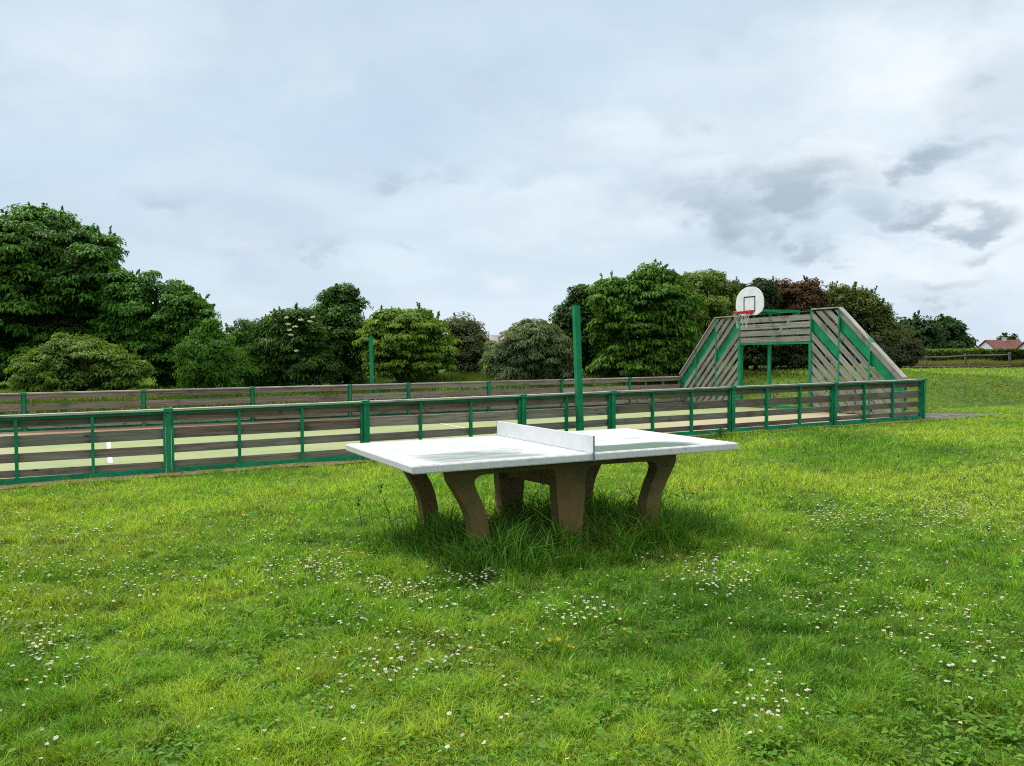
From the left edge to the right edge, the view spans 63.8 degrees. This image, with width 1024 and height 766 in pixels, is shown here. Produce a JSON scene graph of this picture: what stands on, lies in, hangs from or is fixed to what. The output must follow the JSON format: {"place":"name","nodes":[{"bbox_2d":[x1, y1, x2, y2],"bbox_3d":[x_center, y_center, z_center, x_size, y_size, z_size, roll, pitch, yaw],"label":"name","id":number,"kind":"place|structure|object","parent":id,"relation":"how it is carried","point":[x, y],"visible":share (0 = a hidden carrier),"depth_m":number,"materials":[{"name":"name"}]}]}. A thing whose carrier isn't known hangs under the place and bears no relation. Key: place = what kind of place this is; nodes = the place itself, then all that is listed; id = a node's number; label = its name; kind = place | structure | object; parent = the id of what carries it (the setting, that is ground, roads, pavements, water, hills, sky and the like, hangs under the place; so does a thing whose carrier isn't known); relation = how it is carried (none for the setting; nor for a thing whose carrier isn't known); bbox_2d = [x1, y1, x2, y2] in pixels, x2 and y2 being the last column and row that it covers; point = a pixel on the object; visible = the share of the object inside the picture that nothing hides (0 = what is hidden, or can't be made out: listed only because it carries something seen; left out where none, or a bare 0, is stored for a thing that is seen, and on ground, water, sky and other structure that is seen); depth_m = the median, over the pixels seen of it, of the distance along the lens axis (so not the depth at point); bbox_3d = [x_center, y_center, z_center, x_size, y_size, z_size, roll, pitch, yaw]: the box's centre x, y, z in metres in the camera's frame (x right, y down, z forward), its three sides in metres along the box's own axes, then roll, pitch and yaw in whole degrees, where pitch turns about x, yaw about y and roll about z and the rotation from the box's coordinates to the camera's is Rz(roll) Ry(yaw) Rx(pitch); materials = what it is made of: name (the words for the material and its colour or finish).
{"place":"outdoors","nodes":[
{"label":"outdoors","id":0,"kind":"place"},
{"bbox_2d":[0,367,805,429],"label":"bank grass","id":1,"kind":"structure","parent":0,"point":[477,376],"depth_m":27.60,"materials":[{"name":"green plant"}]},
{"bbox_2d":[0,356,1023,765],"bbox_3d":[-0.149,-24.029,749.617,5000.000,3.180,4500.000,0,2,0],"label":"ground","id":2,"kind":"structure","parent":0,"point":[900,472],"depth_m":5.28,"materials":[{"name":"green plant"}]},
{"bbox_2d":[0,201,129,381],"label":"broadleaf tree","id":3,"kind":"object","parent":2,"relation":"on","point":[54,266],"visible":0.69,"depth_m":32.99,"materials":[{"name":"green plant"}]},
{"bbox_2d":[3,331,154,392],"bbox_3d":[-14.988,-0.626,28.463,4.912,2.400,3.275,-1,2,-21],"label":"olive bush","id":4,"kind":"object","parent":2,"relation":"on","point":[52,364],"visible":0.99,"depth_m":27.85,"materials":[{"name":"green plant"}]},
{"bbox_2d":[88,268,220,386],"bbox_3d":[-14.157,-2.139,33.031,6.214,4.980,4.212,0,2,0],"label":"broadleaf tree","id":5,"kind":"object","parent":2,"relation":"on","point":[156,332],"visible":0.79,"depth_m":32.06,"materials":[{"name":"green plant"}]},
{"bbox_2d":[172,318,262,388],"bbox_3d":[-10.413,-0.883,29.049,2.870,2.832,2.397,-1,2,-28],"label":"conifer shrub","id":6,"kind":"object","parent":2,"relation":"on","point":[207,356],"visible":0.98,"depth_m":28.50,"materials":[{"name":"green plant"}]},
{"bbox_2d":[224,314,287,386],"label":"conifer shrub","id":7,"kind":"object","parent":2,"relation":"on","point":[249,335],"visible":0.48,"depth_m":29.97,"materials":[{"name":"green plant"}]},
{"bbox_2d":[255,303,346,386],"bbox_3d":[-7.685,-1.234,29.919,3.323,3.475,2.592,0,2,0],"label":"elder bush","id":8,"kind":"object","parent":2,"relation":"on","point":[296,353],"visible":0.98,"depth_m":29.40,"materials":[{"name":"green plant"}]},
{"bbox_2d":[0,376,683,431],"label":"court fence","id":9,"kind":"object","parent":2,"relation":"on","point":[25,407],"visible":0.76,"depth_m":21.94,"materials":[{"name":"grey paint"}]},
{"bbox_2d":[308,282,379,384],"bbox_3d":[-6.733,-1.790,31.425,3.709,4.197,3.137,0,2,0],"label":"pointed tree","id":10,"kind":"object","parent":2,"relation":"on","point":[342,320],"visible":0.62,"depth_m":30.87,"materials":[{"name":"green plant"}]},
{"bbox_2d":[354,496,370,528],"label":"tall weed","id":11,"kind":"object","parent":2,"relation":"on","point":[357,503],"visible":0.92,"depth_m":6.91,"materials":[{"name":"green plant"}]},
{"bbox_2d":[369,336,373,400],"bbox_3d":[-3.922,-0.152,23.049,0.220,2.325,0.220,-1,2,-27],"label":"net pole","id":12,"kind":"object","parent":2,"relation":"on","point":[371,360],"visible":0.57,"depth_m":22.99,"materials":[{"name":"green metal"}]},
{"bbox_2d":[377,484,398,523],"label":"tall weed","id":13,"kind":"object","parent":2,"relation":"on","point":[380,486],"visible":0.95,"depth_m":7.10,"materials":[{"name":"green plant"}]},
{"bbox_2d":[352,302,461,382],"bbox_3d":[-3.615,-1.294,28.897,3.600,3.071,2.981,1,2,36],"label":"rounded bush","id":14,"kind":"object","parent":2,"relation":"on","point":[409,343],"visible":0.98,"depth_m":28.38,"materials":[{"name":"green plant"}]},
{"bbox_2d":[0,406,888,478],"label":"court surface","id":15,"kind":"object","parent":2,"relation":"on","point":[177,455],"visible":0.3,"depth_m":17.62,"materials":[{"name":"white paint"}]},
{"bbox_2d":[733,287,799,408],"bbox_3d":[7.428,-1.010,23.910,2.468,3.525,1.120,-1,2,-27],"label":"basketball hoop","id":16,"kind":"object","parent":15,"relation":"on","point":[749,301],"visible":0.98,"depth_m":23.65,"materials":[{"name":"white paint"}]},
{"bbox_2d":[679,307,918,416],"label":"goal wall","id":17,"kind":"structure","parent":15,"relation":"on","point":[886,367],"depth_m":22.42,"materials":[{"name":"grey wood"}]},
{"bbox_2d":[0,378,927,485],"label":"court fence","id":18,"kind":"object","parent":2,"relation":"on","point":[364,422],"visible":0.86,"depth_m":13.36,"materials":[{"name":"green paint"}]},
{"bbox_2d":[0,419,928,488],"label":"soil strip","id":19,"kind":"object","parent":2,"relation":"on","point":[146,475],"visible":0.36,"depth_m":11.97,"materials":[{"name":"brown soil"}]},
{"bbox_2d":[441,311,492,373],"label":"grey bush","id":20,"kind":"object","parent":2,"relation":"on","point":[471,348],"visible":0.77,"depth_m":31.56,"materials":[{"name":"green plant"}]},
{"bbox_2d":[486,335,503,347],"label":"house","id":21,"kind":"structure","parent":2,"relation":"on","point":[493,337],"depth_m":61.16,"materials":[{"name":"grey tile"}]},
{"bbox_2d":[0,449,1023,765],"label":"lawn weeds","id":22,"kind":"object","parent":2,"relation":"on","point":[956,709],"visible":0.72,"depth_m":3.51,"materials":[{"name":"green plant"}]},
{"bbox_2d":[0,422,1023,678],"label":"daisies","id":23,"kind":"object","parent":2,"relation":"on","point":[966,614],"visible":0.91,"depth_m":5.23,"materials":[{"name":"white plant"}]},
{"bbox_2d":[477,318,584,380],"bbox_3d":[0.706,-1.112,29.475,3.306,2.443,3.307,-2,3,-43],"label":"silvery bush","id":24,"kind":"object","parent":2,"relation":"on","point":[540,349],"visible":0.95,"depth_m":28.82,"materials":[{"name":"green plant"}]},
{"bbox_2d":[346,421,737,550],"bbox_3d":[0.231,0.824,6.576,2.740,0.938,1.558,-1,2,-27],"label":"table tennis","id":25,"kind":"object","parent":2,"relation":"on","point":[565,466],"visible":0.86,"depth_m":6.20,"materials":[{"name":"white paint"}]},
{"bbox_2d":[341,473,762,594],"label":"long grass","id":26,"kind":"structure","parent":2,"relation":"on","point":[443,526],"depth_m":6.05,"materials":[{"name":"green plant"}]},
{"bbox_2d":[548,526,572,553],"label":"tall weed","id":27,"kind":"object","parent":2,"relation":"on","point":[562,540],"visible":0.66,"depth_m":5.79,"materials":[{"name":"green plant"}]},
{"bbox_2d":[571,305,583,430],"bbox_3d":[1.227,-0.087,14.948,0.260,2.647,0.220,-1,2,-27],"label":"net pole","id":28,"kind":"object","parent":2,"relation":"on","point":[578,367],"visible":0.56,"depth_m":14.89,"materials":[{"name":"green metal"}]},
{"bbox_2d":[548,283,608,373],"bbox_3d":[3.269,-2.071,33.023,3.697,3.824,2.681,0,2,0],"label":"broadleaf shrub","id":29,"kind":"object","parent":2,"relation":"on","point":[561,317],"visible":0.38,"depth_m":32.39,"materials":[{"name":"green plant"}]},
{"bbox_2d":[582,259,709,376],"bbox_3d":[4.950,-2.254,30.412,4.727,4.675,3.291,0,2,0],"label":"broadleaf tree","id":30,"kind":"object","parent":2,"relation":"on","point":[644,325],"visible":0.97,"depth_m":29.75,"materials":[{"name":"green plant"}]},
{"bbox_2d":[671,479,698,501],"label":"tall weed","id":31,"kind":"object","parent":2,"relation":"on","point":[684,493],"visible":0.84,"depth_m":8.02,"materials":[{"name":"green plant"}]},
{"bbox_2d":[679,268,749,373],"bbox_3d":[7.747,-2.361,32.989,3.470,4.523,2.714,0,2,0],"label":"laurel shrub","id":32,"kind":"object","parent":2,"relation":"on","point":[717,289],"visible":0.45,"depth_m":32.31,"materials":[{"name":"green plant"}]},
{"bbox_2d":[715,426,726,436],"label":"tall weed","id":33,"kind":"object","parent":2,"relation":"on","point":[720,431],"visible":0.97,"depth_m":16.06,"materials":[{"name":"green plant"}]},
{"bbox_2d":[726,275,783,369],"bbox_3d":[10.318,-2.548,35.956,3.276,4.246,2.439,0,2,0],"label":"dark shrub","id":34,"kind":"object","parent":2,"relation":"on","point":[772,298],"visible":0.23,"depth_m":35.41,"materials":[{"name":"green plant"}]},
{"bbox_2d":[722,321,827,369],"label":"dark shrub","id":35,"kind":"object","parent":2,"relation":"on","point":[784,355],"visible":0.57,"depth_m":34.15,"materials":[{"name":"green plant"}]},
{"bbox_2d":[770,275,835,335],"bbox_3d":[13.022,-2.814,38.013,3.648,4.310,3.124,0,2,0],"label":"copper tree","id":36,"kind":"object","parent":2,"relation":"on","point":[803,295],"visible":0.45,"depth_m":37.38,"materials":[{"name":"brown plant"}]},
{"bbox_2d":[818,328,897,365],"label":"dark shrub","id":37,"kind":"object","parent":2,"relation":"on","point":[885,346],"visible":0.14,"depth_m":37.47,"materials":[{"name":"green plant"}]},
{"bbox_2d":[819,281,908,347],"bbox_3d":[16.601,-2.647,39.861,4.151,4.658,4.006,2,3,45],"label":"thorn tree","id":38,"kind":"object","parent":2,"relation":"on","point":[868,311],"visible":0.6,"depth_m":39.27,"materials":[{"name":"green plant"}]},
{"bbox_2d":[891,329,928,368],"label":"grey bush","id":39,"kind":"object","parent":2,"relation":"on","point":[909,351],"visible":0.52,"depth_m":45.32,"materials":[{"name":"green plant"}]},
{"bbox_2d":[895,310,955,348],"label":"distant tree","id":40,"kind":"object","parent":2,"relation":"on","point":[928,333],"visible":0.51,"depth_m":103.39,"materials":[{"name":"green plant"}]},
{"bbox_2d":[924,314,978,348],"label":"distant tree","id":41,"kind":"object","parent":2,"relation":"on","point":[958,337],"visible":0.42,"depth_m":106.55,"materials":[{"name":"green plant"}]},
{"bbox_2d":[902,352,1010,368],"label":"rail fence","id":42,"kind":"object","parent":2,"relation":"on","point":[965,360],"visible":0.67,"depth_m":55.90,"materials":[{"name":"brown wood"}]},
{"bbox_2d":[919,347,1023,361],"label":"hedge","id":43,"kind":"object","parent":2,"relation":"on","point":[1017,354],"visible":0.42,"depth_m":65.24,"materials":[{"name":"green plant"}]},
{"bbox_2d":[977,337,1021,348],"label":"house","id":44,"kind":"structure","parent":2,"relation":"on","point":[1004,343],"depth_m":116.94,"materials":[{"name":"red tile"}]},
{"bbox_2d":[996,332,1019,339],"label":"distant tree","id":45,"kind":"object","parent":2,"relation":"on","point":[1013,336],"visible":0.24,"depth_m":149.70,"materials":[{"name":"green plant"}]},
{"bbox_2d":[1016,342,1023,349],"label":"house","id":46,"kind":"structure","parent":2,"relation":"on","point":[1021,346],"depth_m":105.86,"materials":[{"name":"white paint"}]},
{"bbox_2d":[0,0,1023,354],"label":"sky","id":47,"kind":"structure","parent":0,"point":[489,160],"materials":[{"name":"white"}]},
{"bbox_2d":[863,358,1023,368],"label":"meadow grass","id":48,"kind":"structure","parent":0,"point":[1017,363],"depth_m":57.53,"materials":[{"name":"green plant"}]},
{"bbox_2d":[914,412,1016,418],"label":"path","id":49,"kind":"structure","parent":0,"point":[940,415],"depth_m":20.38,"materials":[{"name":"concrete"}]}
]}

